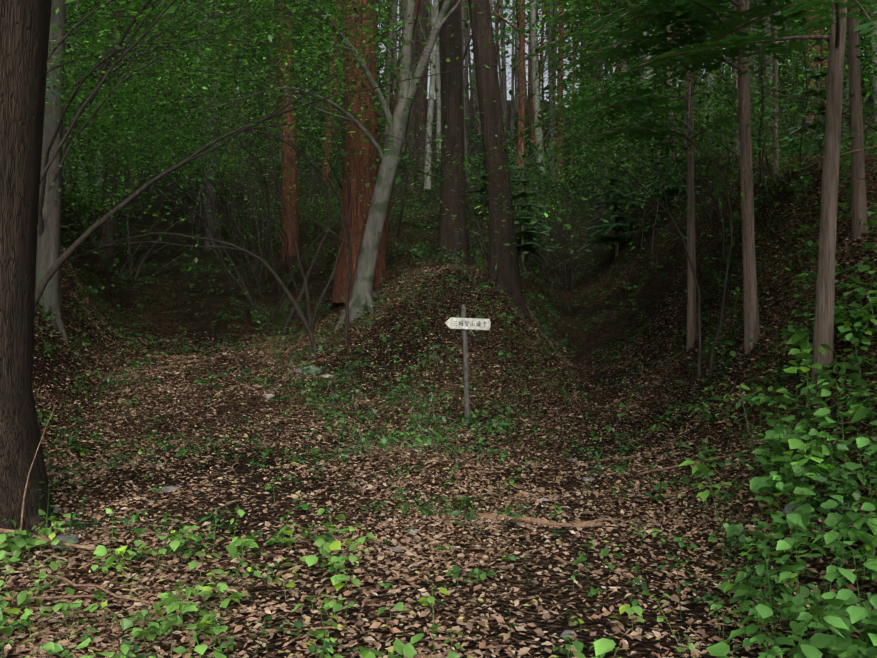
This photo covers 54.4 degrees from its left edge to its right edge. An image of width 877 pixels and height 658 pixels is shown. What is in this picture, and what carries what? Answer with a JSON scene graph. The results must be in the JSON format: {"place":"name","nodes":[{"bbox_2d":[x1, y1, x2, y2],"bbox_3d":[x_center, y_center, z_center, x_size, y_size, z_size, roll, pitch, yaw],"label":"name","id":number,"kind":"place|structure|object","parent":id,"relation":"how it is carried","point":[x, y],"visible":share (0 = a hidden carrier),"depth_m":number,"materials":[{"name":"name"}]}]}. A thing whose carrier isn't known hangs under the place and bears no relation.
{"place":"outdoors","nodes":[
{"label":"outdoors","id":0,"kind":"place"},
{"bbox_2d":[0,70,876,657],"bbox_3d":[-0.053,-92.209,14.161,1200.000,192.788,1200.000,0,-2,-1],"label":"ground","id":1,"kind":"structure","parent":0,"point":[606,328],"depth_m":10.38,"materials":[{"name":"brown soil"}]},
{"bbox_2d":[51,367,801,636],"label":"stones","id":2,"kind":"object","parent":1,"relation":"on","point":[74,537],"visible":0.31,"depth_m":5.67,"materials":[{"name":"grey stone"}]},
{"bbox_2d":[0,0,862,539],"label":"trunks","id":3,"kind":"object","parent":1,"relation":"on","point":[24,34],"depth_m":14.73,"materials":[{"name":"brown wood"}]},
{"bbox_2d":[65,0,176,13],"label":"branch foliage","id":4,"kind":"object","parent":3,"relation":"attached to","point":[171,10],"visible":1,"depth_m":4.56,"materials":[{"name":"green plant"}]},
{"bbox_2d":[264,374,603,532],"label":"pale stones","id":5,"kind":"object","parent":1,"relation":"on","point":[324,376],"visible":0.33,"depth_m":9.09,"materials":[{"name":"grey stone"}]},
{"bbox_2d":[0,149,876,657],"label":"dead leaves","id":6,"kind":"object","parent":1,"relation":"on","point":[138,605],"visible":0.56,"depth_m":6.90,"materials":[{"name":"brown plant"}]},
{"bbox_2d":[0,130,876,657],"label":"ground plants","id":7,"kind":"object","parent":1,"relation":"on","point":[846,616],"visible":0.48,"depth_m":5.75,"materials":[{"name":"green plant"}]},
{"bbox_2d":[0,145,876,657],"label":"fallen branches","id":8,"kind":"object","parent":1,"relation":"on","point":[528,519],"visible":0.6,"depth_m":5.96,"materials":[{"name":"brown wood"}]},
{"bbox_2d":[35,0,869,346],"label":"tree trunks","id":9,"kind":"object","parent":1,"relation":"on","point":[47,248],"visible":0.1,"depth_m":28.52,"materials":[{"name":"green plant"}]},
{"bbox_2d":[64,0,875,232],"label":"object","id":10,"kind":"object","parent":9,"relation":"attached to","point":[567,29],"visible":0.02,"depth_m":53.05,"materials":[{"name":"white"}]},
{"bbox_2d":[35,0,876,377],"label":"shrub stems","id":11,"kind":"object","parent":1,"relation":"on","point":[133,194],"visible":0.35,"depth_m":15.78,"materials":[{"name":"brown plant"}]},
{"bbox_2d":[37,0,876,351],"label":"tree foliage","id":12,"kind":"object","parent":11,"relation":"attached to","point":[127,98],"visible":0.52,"depth_m":14.64,"materials":[{"name":"green plant"}]},
{"bbox_2d":[92,0,827,305],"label":"tree trunks","id":13,"kind":"object","parent":1,"relation":"on","point":[357,226],"visible":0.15,"depth_m":17.02,"materials":[{"name":"brown plant"}]},
{"bbox_2d":[461,304,469,426],"bbox_3d":[0.329,0.582,10.227,0.115,1.755,0.062,0,-2,-1],"label":"sign post","id":14,"kind":"object","parent":1,"relation":"on","point":[466,371],"visible":0.73,"depth_m":10.21,"materials":[{"name":"grey wood"}]},
{"bbox_2d":[445,317,490,329],"bbox_3d":[0.349,-0.062,10.206,0.546,0.135,0.023,2,-6,5],"label":"sign board","id":15,"kind":"object","parent":14,"relation":"attached to","point":[468,323],"visible":1,"depth_m":10.20,"materials":[{"name":"white wood"}]},
{"bbox_2d":[73,0,876,205],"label":"tree trunks","id":16,"kind":"object","parent":1,"relation":"on","point":[438,84],"visible":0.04,"depth_m":45.84,"materials":[{"name":"grey plant"}]},
{"bbox_2d":[503,0,873,397],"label":"conifer trees","id":17,"kind":"object","parent":1,"relation":"on","point":[824,311],"visible":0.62,"depth_m":9.02,"materials":[{"name":"brown plant"}]},
{"bbox_2d":[465,0,876,258],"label":"conifer foliage","id":18,"kind":"object","parent":17,"relation":"attached to","point":[740,40],"visible":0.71,"depth_m":9.45,"materials":[{"name":"green plant"}]},
{"bbox_2d":[148,0,863,108],"label":"sky","id":19,"kind":"structure","parent":0,"point":[508,60],"materials":[{"name":"white"}]}
]}

